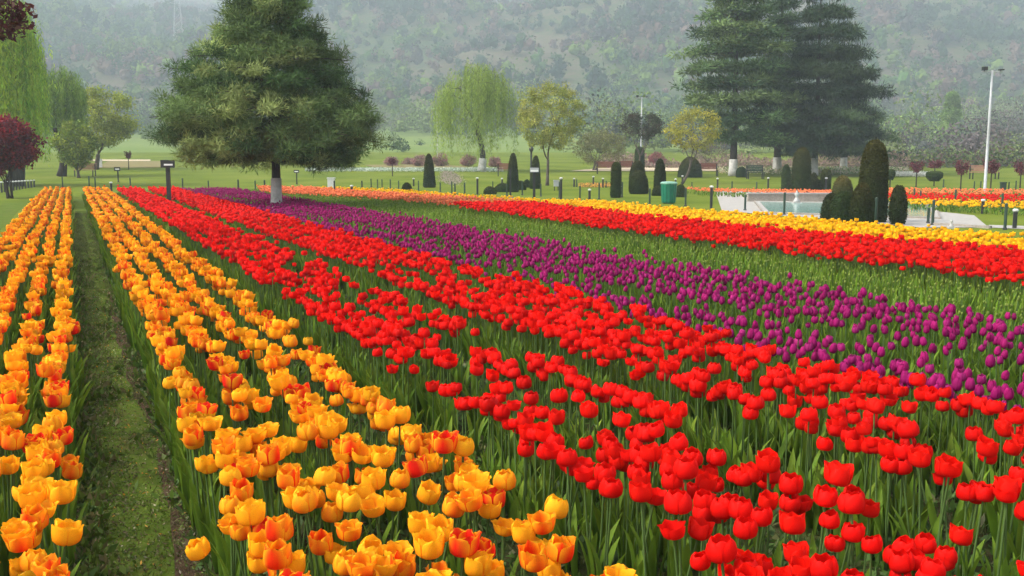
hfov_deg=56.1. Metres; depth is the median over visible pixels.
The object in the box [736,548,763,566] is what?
tulip
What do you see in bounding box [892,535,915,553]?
tulip
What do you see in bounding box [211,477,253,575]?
tulip
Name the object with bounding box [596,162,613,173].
park bench
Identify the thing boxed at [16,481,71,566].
tulip
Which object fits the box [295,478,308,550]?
tulip
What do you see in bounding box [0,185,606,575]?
orange tulips
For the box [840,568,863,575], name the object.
tulip
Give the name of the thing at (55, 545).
tulip
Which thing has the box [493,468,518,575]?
tulip
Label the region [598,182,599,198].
fence post
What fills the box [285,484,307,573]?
tulip
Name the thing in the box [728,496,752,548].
tulip
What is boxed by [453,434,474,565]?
tulip
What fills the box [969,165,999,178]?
park bench
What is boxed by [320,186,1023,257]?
yellow tulips
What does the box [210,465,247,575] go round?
tulip
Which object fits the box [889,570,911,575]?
tulip
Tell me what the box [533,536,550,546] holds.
tulip
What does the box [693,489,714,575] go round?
tulip
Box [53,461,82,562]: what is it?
tulip
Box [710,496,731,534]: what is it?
tulip
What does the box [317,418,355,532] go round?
tulip
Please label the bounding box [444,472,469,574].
tulip
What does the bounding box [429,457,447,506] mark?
tulip
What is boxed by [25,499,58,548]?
tulip
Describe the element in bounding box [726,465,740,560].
tulip
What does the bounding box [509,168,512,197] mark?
sign post
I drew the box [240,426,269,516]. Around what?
tulip
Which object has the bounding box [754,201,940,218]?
pool
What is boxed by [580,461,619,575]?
tulip
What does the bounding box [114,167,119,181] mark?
sign board
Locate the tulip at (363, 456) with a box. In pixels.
[351,443,374,549]
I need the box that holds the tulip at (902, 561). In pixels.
[888,549,914,575]
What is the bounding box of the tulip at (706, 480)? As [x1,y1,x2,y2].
[676,469,718,559]
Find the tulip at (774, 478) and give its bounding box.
[758,469,787,560]
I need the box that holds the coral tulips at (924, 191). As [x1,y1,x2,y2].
[687,187,1023,199]
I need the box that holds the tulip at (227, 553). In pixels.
[217,463,245,575]
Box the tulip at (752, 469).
[736,461,766,548]
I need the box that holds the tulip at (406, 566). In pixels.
[390,550,415,575]
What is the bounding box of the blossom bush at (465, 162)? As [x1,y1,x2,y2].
[459,154,477,166]
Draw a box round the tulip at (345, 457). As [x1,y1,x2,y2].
[331,443,352,543]
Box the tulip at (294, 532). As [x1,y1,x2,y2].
[282,489,307,553]
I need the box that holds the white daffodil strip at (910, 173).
[895,171,929,176]
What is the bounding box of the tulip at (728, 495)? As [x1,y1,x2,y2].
[706,492,740,575]
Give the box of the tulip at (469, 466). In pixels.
[459,462,480,536]
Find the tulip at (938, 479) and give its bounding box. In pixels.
[918,472,955,575]
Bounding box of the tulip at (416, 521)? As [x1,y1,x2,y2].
[408,510,434,572]
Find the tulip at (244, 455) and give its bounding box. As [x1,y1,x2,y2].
[224,452,255,572]
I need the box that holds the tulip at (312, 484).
[294,477,320,571]
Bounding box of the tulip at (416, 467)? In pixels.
[402,454,457,575]
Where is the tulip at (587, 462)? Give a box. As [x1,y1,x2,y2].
[561,456,594,535]
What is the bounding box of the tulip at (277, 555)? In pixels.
[263,538,291,575]
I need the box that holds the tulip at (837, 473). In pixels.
[809,460,853,557]
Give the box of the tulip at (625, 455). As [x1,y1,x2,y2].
[605,448,640,567]
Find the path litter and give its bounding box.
[84,290,207,575]
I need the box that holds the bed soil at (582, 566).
[8,200,1023,575]
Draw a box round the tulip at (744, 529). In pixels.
[733,515,757,550]
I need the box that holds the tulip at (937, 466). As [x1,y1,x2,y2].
[925,456,960,557]
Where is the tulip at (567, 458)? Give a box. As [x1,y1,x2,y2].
[557,448,577,575]
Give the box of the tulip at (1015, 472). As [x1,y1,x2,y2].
[998,466,1023,565]
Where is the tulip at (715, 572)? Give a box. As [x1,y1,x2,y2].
[705,549,716,575]
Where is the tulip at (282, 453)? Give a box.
[264,444,293,543]
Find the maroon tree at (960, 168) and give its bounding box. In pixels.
[952,159,971,190]
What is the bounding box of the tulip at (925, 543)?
[914,532,936,553]
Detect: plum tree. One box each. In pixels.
[0,0,37,42]
[0,113,47,198]
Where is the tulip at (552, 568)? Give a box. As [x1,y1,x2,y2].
[537,559,560,575]
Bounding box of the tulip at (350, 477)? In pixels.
[349,441,363,518]
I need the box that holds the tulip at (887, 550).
[882,545,891,563]
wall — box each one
[746,193,828,201]
[933,223,991,228]
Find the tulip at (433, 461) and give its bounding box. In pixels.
[417,452,438,562]
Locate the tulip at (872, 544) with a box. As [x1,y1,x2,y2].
[861,534,882,575]
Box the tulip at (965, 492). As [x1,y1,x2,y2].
[955,482,985,575]
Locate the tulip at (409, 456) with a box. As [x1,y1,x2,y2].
[405,452,417,547]
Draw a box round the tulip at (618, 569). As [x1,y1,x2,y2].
[604,563,637,575]
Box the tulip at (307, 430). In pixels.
[297,421,334,541]
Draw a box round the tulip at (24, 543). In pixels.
[3,527,36,553]
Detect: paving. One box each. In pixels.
[717,191,819,217]
[873,217,921,226]
[922,212,984,226]
[989,225,1023,228]
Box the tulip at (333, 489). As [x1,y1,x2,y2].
[306,482,354,575]
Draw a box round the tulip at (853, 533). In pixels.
[842,523,864,567]
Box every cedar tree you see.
[663,0,809,175]
[742,0,827,171]
[821,57,881,167]
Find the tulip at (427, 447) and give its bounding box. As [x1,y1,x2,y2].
[409,438,441,549]
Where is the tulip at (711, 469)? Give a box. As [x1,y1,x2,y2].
[700,464,729,570]
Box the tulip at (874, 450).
[867,437,886,559]
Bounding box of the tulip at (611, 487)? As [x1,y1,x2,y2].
[584,477,625,575]
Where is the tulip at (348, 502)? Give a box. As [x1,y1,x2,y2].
[333,490,360,575]
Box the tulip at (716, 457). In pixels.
[705,448,726,548]
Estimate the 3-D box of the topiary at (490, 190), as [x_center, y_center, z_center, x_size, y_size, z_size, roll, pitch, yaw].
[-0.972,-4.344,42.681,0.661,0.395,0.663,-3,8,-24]
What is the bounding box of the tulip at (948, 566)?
[933,556,955,570]
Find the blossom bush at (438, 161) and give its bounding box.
[432,152,449,165]
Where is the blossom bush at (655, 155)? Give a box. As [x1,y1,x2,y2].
[648,152,668,163]
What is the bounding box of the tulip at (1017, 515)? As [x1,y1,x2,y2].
[1013,501,1023,575]
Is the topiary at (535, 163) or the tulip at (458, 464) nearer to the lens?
the tulip at (458, 464)
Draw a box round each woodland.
[20,0,1023,117]
[47,78,1023,135]
[562,87,1023,158]
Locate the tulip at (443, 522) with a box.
[426,513,453,561]
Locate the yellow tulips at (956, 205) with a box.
[889,198,1023,215]
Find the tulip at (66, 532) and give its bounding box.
[51,518,83,563]
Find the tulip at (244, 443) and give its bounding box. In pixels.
[235,433,252,481]
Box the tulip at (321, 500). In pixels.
[308,488,325,574]
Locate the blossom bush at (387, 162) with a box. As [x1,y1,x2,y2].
[384,155,399,165]
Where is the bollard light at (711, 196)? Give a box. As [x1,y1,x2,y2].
[710,186,713,208]
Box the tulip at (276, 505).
[270,493,278,517]
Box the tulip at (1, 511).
[0,508,3,526]
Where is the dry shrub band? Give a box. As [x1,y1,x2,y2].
[601,150,910,168]
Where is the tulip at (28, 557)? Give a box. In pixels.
[20,548,47,571]
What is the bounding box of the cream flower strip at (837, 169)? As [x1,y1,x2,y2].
[717,166,909,173]
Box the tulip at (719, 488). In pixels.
[708,477,723,567]
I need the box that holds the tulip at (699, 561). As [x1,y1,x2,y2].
[690,550,710,575]
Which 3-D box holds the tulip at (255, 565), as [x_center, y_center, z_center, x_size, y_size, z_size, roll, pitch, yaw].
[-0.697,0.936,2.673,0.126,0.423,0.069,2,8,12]
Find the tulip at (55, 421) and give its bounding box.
[42,415,65,510]
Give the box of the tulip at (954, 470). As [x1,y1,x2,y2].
[925,453,962,558]
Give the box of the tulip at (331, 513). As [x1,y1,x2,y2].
[321,501,342,575]
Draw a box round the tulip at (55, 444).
[47,439,67,556]
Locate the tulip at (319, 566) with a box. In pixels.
[293,485,328,575]
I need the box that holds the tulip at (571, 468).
[555,461,587,574]
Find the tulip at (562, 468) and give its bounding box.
[558,465,567,568]
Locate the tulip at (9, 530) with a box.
[0,520,36,555]
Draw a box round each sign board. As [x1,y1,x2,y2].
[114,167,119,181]
[160,160,174,200]
[294,170,298,183]
[530,168,538,197]
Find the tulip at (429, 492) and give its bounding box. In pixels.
[405,479,441,542]
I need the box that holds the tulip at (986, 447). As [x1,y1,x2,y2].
[959,434,999,564]
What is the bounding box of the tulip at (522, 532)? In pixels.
[511,520,535,575]
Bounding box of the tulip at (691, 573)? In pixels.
[682,488,717,575]
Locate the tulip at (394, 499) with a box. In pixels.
[384,488,414,553]
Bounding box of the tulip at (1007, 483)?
[985,475,1021,575]
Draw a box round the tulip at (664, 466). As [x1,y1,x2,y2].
[659,462,672,575]
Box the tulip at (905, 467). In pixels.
[888,458,921,538]
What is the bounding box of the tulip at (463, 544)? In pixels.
[449,527,481,575]
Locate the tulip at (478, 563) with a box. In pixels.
[464,550,493,575]
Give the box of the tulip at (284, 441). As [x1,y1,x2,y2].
[270,435,291,516]
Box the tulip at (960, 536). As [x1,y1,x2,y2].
[949,523,973,575]
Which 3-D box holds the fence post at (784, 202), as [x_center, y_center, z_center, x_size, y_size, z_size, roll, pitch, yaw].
[7.478,-2.318,26.353,0.095,0.631,0.100,-3,8,-24]
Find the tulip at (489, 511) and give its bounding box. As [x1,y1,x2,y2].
[478,493,501,537]
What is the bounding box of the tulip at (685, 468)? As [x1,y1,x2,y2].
[673,456,698,575]
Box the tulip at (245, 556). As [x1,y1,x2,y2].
[242,540,248,575]
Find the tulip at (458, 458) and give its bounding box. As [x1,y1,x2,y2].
[448,455,475,565]
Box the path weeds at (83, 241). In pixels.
[72,212,208,575]
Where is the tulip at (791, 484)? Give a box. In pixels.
[772,472,811,566]
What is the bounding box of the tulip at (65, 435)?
[52,426,80,518]
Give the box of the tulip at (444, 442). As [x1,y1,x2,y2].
[431,430,458,561]
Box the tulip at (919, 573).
[915,567,929,575]
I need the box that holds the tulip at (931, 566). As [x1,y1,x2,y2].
[920,556,945,575]
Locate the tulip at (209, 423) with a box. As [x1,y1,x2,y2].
[197,415,222,515]
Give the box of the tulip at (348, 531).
[334,519,362,575]
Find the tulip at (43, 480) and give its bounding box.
[28,476,58,552]
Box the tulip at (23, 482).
[20,472,52,554]
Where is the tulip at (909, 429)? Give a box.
[897,420,943,545]
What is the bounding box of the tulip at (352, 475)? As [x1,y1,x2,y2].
[350,461,359,514]
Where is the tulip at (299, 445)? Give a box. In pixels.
[272,436,307,516]
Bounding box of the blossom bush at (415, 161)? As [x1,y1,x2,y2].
[410,154,425,165]
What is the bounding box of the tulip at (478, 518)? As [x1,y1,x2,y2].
[460,482,493,575]
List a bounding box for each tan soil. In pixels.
[99,161,160,167]
[368,165,474,167]
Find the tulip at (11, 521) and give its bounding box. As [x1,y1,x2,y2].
[1,517,19,533]
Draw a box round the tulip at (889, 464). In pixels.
[874,455,899,571]
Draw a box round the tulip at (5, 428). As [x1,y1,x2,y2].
[0,425,10,520]
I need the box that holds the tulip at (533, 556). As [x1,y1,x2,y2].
[518,539,547,575]
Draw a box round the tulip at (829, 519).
[819,508,839,575]
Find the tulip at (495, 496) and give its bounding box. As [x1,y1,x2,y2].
[481,487,518,575]
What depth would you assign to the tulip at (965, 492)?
3.14 m
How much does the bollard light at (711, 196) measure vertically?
0.713 m
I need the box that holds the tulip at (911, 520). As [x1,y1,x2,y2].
[909,467,927,538]
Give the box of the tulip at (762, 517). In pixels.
[750,506,772,552]
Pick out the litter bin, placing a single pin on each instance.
(668, 191)
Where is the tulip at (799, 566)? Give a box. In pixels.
[789,555,810,575]
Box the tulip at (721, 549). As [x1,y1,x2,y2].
[705,533,736,575]
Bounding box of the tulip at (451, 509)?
[442,491,463,562]
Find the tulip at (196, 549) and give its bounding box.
[185,536,210,575]
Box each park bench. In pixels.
[74,163,96,175]
[497,163,508,175]
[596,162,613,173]
[619,161,632,167]
[700,163,717,175]
[746,165,764,178]
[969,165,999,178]
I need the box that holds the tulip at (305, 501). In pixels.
[292,487,330,575]
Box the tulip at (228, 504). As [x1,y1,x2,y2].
[209,495,251,575]
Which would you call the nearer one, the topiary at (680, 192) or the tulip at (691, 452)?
the tulip at (691, 452)
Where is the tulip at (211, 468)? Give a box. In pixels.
[198,460,218,544]
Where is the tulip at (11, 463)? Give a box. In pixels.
[2,454,19,575]
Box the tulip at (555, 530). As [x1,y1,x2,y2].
[553,459,564,535]
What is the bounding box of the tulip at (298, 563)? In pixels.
[280,550,305,572]
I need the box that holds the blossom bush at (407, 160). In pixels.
[401,157,412,163]
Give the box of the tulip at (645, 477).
[629,469,655,575]
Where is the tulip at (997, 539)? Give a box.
[972,481,1019,575]
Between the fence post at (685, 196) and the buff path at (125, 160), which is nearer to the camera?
the fence post at (685, 196)
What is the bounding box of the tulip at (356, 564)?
[344,551,376,575]
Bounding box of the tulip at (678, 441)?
[669,432,699,572]
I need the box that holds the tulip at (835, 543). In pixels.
[824,534,845,557]
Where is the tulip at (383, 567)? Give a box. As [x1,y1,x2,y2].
[366,554,401,575]
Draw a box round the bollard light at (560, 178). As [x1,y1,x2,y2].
[559,177,562,198]
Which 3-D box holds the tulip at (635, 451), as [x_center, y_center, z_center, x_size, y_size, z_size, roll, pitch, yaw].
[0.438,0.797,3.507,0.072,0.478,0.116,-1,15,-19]
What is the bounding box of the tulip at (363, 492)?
[350,483,374,533]
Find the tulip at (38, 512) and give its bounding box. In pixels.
[20,503,48,549]
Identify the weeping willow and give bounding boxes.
[0,0,56,185]
[30,65,89,176]
[428,59,528,171]
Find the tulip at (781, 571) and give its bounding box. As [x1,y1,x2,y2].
[763,565,797,575]
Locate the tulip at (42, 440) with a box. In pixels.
[25,437,56,528]
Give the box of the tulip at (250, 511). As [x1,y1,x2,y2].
[235,497,265,575]
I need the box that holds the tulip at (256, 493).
[252,441,261,499]
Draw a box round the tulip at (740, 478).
[727,467,751,564]
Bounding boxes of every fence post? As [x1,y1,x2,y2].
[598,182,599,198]
[649,188,650,203]
[684,188,686,205]
[743,195,746,209]
[783,192,785,214]
[874,197,877,223]
[926,207,929,222]
[930,200,934,224]
[1000,193,1003,211]
[1002,203,1007,229]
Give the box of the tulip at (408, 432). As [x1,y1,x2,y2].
[401,428,418,537]
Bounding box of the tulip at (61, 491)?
[46,479,81,575]
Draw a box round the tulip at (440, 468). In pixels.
[434,457,448,518]
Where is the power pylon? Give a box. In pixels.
[170,0,183,39]
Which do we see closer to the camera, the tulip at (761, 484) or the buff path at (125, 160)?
the tulip at (761, 484)
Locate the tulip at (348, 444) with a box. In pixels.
[338,436,361,549]
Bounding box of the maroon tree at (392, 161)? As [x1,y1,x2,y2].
[388,156,395,175]
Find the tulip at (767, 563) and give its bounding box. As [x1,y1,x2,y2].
[754,554,773,575]
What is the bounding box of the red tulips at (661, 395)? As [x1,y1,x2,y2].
[117,185,1023,575]
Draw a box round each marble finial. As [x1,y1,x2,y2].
[791,191,801,202]
[947,218,954,228]
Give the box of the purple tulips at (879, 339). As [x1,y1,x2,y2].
[179,186,1023,473]
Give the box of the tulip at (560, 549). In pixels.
[547,533,575,563]
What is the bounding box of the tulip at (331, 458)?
[321,446,332,487]
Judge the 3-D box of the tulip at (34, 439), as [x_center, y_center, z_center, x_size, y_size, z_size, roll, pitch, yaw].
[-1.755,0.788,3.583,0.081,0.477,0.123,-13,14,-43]
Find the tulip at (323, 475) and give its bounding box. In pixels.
[313,466,335,575]
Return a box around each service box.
[327,178,335,187]
[553,180,558,190]
[999,182,1006,189]
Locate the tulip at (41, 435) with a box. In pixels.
[26,432,47,441]
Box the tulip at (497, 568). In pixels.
[486,558,504,575]
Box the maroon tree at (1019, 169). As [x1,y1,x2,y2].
[1013,159,1023,190]
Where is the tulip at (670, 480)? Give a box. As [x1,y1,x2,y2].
[661,469,682,575]
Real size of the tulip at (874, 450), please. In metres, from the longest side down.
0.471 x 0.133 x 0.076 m
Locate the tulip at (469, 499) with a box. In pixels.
[453,486,482,537]
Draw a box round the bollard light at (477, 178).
[476,177,478,194]
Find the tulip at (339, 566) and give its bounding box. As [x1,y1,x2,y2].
[332,549,355,575]
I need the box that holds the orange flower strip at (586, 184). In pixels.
[578,182,609,186]
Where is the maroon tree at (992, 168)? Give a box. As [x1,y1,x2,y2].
[982,157,1001,189]
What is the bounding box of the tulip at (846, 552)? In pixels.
[839,520,865,575]
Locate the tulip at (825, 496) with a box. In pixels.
[813,484,839,575]
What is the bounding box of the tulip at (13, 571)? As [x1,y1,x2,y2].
[9,558,22,575]
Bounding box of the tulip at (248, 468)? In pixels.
[236,458,261,567]
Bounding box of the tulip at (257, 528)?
[250,517,266,532]
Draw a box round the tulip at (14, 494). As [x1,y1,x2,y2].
[12,482,37,557]
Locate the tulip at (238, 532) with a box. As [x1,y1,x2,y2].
[229,515,249,575]
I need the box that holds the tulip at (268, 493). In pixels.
[267,480,275,505]
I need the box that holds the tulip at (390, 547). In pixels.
[381,540,413,555]
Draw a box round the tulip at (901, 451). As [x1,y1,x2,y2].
[888,443,925,540]
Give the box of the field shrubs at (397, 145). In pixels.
[50,121,932,151]
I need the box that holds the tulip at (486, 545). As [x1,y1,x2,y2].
[477,537,495,557]
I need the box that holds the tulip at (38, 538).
[31,530,42,548]
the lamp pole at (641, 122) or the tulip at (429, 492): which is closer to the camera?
the tulip at (429, 492)
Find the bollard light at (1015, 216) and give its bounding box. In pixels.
[1012,209,1018,228]
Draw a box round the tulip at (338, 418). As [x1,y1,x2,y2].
[322,412,347,541]
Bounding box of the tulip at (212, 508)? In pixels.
[210,436,222,534]
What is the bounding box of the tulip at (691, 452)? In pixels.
[683,446,702,567]
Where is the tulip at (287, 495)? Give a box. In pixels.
[280,486,317,575]
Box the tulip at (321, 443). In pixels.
[315,434,331,530]
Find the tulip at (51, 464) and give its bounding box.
[29,458,55,552]
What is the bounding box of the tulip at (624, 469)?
[604,462,631,559]
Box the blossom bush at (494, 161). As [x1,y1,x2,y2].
[488,156,500,166]
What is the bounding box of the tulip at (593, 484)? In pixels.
[585,476,599,574]
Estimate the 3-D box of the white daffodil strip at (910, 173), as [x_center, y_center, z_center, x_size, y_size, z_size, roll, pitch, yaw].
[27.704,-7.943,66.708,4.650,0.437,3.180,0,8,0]
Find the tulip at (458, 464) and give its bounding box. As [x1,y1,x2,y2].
[446,460,474,563]
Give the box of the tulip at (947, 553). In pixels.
[934,545,957,575]
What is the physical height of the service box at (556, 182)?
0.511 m
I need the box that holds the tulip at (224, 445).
[210,435,235,525]
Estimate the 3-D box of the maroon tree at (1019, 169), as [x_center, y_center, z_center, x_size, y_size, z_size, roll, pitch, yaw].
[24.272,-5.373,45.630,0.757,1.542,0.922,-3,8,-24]
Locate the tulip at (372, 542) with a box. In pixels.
[357,534,383,555]
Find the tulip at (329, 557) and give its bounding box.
[324,542,345,575]
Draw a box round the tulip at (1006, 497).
[992,485,1020,575]
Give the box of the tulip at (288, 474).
[277,462,308,573]
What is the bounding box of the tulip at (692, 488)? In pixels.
[682,481,697,554]
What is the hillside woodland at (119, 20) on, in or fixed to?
on the hillside
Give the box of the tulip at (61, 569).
[43,563,69,575]
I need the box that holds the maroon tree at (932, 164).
[928,158,945,170]
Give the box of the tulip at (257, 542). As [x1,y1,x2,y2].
[248,529,272,575]
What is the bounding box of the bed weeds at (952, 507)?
[8,265,1014,575]
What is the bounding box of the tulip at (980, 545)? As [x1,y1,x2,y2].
[961,480,991,575]
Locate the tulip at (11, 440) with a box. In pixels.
[0,429,24,560]
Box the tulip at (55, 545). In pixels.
[44,485,61,563]
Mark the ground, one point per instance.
(565, 165)
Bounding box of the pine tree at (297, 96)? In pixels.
[138,0,395,208]
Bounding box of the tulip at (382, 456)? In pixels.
[363,444,396,543]
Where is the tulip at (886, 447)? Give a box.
[867,438,912,571]
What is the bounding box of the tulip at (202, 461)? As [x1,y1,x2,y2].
[194,454,217,572]
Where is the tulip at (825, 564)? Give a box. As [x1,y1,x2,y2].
[809,552,838,575]
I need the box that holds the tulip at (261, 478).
[257,472,272,517]
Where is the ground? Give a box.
[0,152,1023,243]
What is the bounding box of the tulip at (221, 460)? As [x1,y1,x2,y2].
[213,448,239,575]
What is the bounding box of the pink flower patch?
[436,170,468,187]
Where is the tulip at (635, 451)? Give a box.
[625,444,640,564]
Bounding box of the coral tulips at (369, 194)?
[257,185,530,210]
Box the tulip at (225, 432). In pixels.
[203,427,241,518]
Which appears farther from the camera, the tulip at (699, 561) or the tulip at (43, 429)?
the tulip at (43, 429)
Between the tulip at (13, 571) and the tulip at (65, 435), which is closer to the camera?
the tulip at (13, 571)
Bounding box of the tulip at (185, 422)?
[177,415,201,534]
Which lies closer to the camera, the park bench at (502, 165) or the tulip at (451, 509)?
the tulip at (451, 509)
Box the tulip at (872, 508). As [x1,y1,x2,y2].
[841,498,879,575]
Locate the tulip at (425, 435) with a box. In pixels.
[406,432,431,505]
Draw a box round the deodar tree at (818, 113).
[772,0,905,174]
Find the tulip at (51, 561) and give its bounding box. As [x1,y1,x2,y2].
[31,553,60,575]
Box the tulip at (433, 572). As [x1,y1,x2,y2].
[415,568,452,575]
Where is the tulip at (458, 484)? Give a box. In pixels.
[453,470,494,542]
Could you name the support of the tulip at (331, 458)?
on the bed soil at (582, 566)
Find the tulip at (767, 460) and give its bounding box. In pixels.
[752,448,787,563]
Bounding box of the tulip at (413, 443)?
[403,433,432,562]
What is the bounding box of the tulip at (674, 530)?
[657,519,685,575]
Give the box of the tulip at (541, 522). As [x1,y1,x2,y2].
[527,510,556,539]
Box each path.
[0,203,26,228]
[73,199,174,575]
[94,160,149,160]
[574,167,722,170]
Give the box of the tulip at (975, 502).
[949,500,984,574]
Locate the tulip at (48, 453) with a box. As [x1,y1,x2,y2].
[37,447,61,547]
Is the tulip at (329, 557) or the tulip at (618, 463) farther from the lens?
the tulip at (618, 463)
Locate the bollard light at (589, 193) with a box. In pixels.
[588,189,590,199]
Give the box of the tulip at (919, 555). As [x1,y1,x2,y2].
[906,548,925,575]
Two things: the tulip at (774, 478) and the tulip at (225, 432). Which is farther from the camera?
the tulip at (225, 432)
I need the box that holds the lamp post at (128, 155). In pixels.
[124,150,130,169]
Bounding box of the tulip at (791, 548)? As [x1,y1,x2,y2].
[782,540,808,561]
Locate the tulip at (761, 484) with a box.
[740,480,775,549]
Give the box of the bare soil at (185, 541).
[108,291,203,575]
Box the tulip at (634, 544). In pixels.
[631,463,648,568]
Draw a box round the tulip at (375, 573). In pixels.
[358,568,379,575]
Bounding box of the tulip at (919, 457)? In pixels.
[891,446,931,575]
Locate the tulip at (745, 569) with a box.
[735,562,763,575]
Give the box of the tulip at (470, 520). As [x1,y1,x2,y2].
[461,471,471,575]
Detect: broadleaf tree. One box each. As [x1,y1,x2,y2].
[48,119,101,177]
[59,85,144,169]
[515,77,588,185]
[566,128,628,169]
[619,111,664,160]
[661,104,726,183]
[675,133,729,161]
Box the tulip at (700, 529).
[687,516,714,575]
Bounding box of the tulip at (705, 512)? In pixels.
[678,506,713,575]
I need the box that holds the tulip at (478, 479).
[461,469,490,531]
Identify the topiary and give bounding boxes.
[402,182,411,189]
[422,153,435,187]
[483,186,496,193]
[494,183,508,191]
[507,153,519,191]
[518,181,526,189]
[524,179,529,187]
[529,155,540,188]
[610,162,621,197]
[628,160,645,188]
[628,170,648,193]
[634,147,644,168]
[651,185,660,195]
[653,158,666,186]
[676,184,685,196]
[677,157,701,177]
[735,167,745,176]
[781,164,790,190]
[790,147,811,192]
[811,178,823,192]
[820,168,831,192]
[820,193,834,219]
[829,191,851,222]
[831,175,852,194]
[849,182,873,225]
[858,139,888,221]
[887,185,907,223]
[888,169,895,187]
[925,171,942,185]
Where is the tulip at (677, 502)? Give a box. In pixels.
[664,488,692,575]
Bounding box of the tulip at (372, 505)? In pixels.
[360,492,384,544]
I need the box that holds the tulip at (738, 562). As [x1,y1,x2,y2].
[733,556,757,573]
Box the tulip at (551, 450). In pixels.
[542,441,565,558]
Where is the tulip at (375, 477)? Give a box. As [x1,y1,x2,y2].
[356,466,399,548]
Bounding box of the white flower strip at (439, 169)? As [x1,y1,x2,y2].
[305,166,502,171]
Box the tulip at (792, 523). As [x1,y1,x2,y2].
[779,510,805,540]
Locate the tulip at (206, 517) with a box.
[180,435,210,550]
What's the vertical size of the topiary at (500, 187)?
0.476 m
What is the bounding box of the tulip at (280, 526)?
[265,513,293,541]
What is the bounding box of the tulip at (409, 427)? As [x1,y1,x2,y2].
[402,423,425,511]
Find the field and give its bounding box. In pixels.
[37,127,1023,151]
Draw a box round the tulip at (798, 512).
[768,500,805,567]
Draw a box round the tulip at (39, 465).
[20,457,74,559]
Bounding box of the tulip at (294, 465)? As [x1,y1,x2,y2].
[277,463,302,542]
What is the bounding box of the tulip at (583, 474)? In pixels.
[573,465,604,575]
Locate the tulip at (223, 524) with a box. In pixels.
[217,512,244,575]
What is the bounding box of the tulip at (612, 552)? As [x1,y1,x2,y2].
[595,482,619,575]
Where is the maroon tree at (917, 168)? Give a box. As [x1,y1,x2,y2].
[909,160,924,186]
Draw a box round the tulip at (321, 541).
[308,528,332,575]
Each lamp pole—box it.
[636,95,646,146]
[981,67,1004,191]
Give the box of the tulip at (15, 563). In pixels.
[9,556,23,571]
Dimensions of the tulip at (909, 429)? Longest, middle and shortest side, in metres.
0.536 x 0.136 x 0.088 m
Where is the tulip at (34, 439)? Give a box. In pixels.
[22,436,42,452]
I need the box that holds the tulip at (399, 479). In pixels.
[390,468,409,540]
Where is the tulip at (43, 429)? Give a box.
[32,424,57,479]
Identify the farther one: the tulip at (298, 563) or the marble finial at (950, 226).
the marble finial at (950, 226)
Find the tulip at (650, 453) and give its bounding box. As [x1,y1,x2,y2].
[640,442,666,558]
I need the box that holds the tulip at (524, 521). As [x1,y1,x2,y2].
[515,518,527,575]
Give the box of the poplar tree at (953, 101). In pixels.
[937,90,964,144]
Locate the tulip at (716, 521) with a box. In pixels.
[706,517,726,575]
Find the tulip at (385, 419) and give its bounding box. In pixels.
[374,409,401,535]
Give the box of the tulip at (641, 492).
[629,480,651,575]
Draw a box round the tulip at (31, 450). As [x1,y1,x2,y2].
[15,442,56,546]
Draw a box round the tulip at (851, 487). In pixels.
[838,484,864,574]
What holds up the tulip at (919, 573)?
on the bed soil at (582, 566)
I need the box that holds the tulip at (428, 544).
[412,526,444,569]
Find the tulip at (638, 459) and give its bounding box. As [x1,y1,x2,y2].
[625,456,655,543]
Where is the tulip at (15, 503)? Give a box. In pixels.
[0,428,22,517]
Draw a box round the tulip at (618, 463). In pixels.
[608,455,630,555]
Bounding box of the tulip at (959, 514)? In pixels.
[944,454,996,545]
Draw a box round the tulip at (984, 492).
[957,483,994,575]
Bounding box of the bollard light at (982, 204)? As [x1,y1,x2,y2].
[981,199,985,213]
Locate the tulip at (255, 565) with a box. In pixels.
[246,551,266,575]
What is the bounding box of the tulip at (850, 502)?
[837,490,864,567]
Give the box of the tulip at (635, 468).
[621,463,648,568]
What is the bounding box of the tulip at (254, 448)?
[250,441,266,501]
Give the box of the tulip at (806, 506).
[772,494,813,566]
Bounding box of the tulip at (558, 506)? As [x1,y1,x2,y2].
[509,493,568,575]
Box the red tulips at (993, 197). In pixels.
[888,192,1023,207]
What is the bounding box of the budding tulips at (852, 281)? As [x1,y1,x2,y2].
[244,188,1023,355]
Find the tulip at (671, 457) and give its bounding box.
[645,450,685,575]
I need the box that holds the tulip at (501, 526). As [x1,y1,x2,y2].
[491,517,513,560]
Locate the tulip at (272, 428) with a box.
[258,421,283,507]
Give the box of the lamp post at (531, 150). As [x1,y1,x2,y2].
[529,147,533,173]
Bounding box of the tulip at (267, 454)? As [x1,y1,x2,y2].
[256,440,296,543]
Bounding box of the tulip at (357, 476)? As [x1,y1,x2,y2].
[354,467,364,548]
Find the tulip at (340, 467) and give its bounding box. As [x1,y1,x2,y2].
[328,460,369,550]
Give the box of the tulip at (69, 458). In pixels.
[60,454,87,565]
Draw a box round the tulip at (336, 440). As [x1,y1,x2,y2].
[332,438,342,543]
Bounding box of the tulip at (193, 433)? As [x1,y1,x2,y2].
[183,422,215,537]
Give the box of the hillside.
[31,0,1023,126]
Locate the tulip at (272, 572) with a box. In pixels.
[267,568,276,575]
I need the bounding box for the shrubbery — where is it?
[889,140,1023,167]
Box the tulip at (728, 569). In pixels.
[718,563,734,575]
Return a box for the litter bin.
[660,181,677,203]
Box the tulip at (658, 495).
[633,487,666,575]
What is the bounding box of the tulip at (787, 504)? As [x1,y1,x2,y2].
[774,493,800,566]
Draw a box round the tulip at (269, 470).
[259,462,278,516]
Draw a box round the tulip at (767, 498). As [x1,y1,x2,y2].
[758,489,778,557]
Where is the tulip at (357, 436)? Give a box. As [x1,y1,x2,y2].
[324,432,360,512]
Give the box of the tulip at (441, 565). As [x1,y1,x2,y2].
[425,560,450,571]

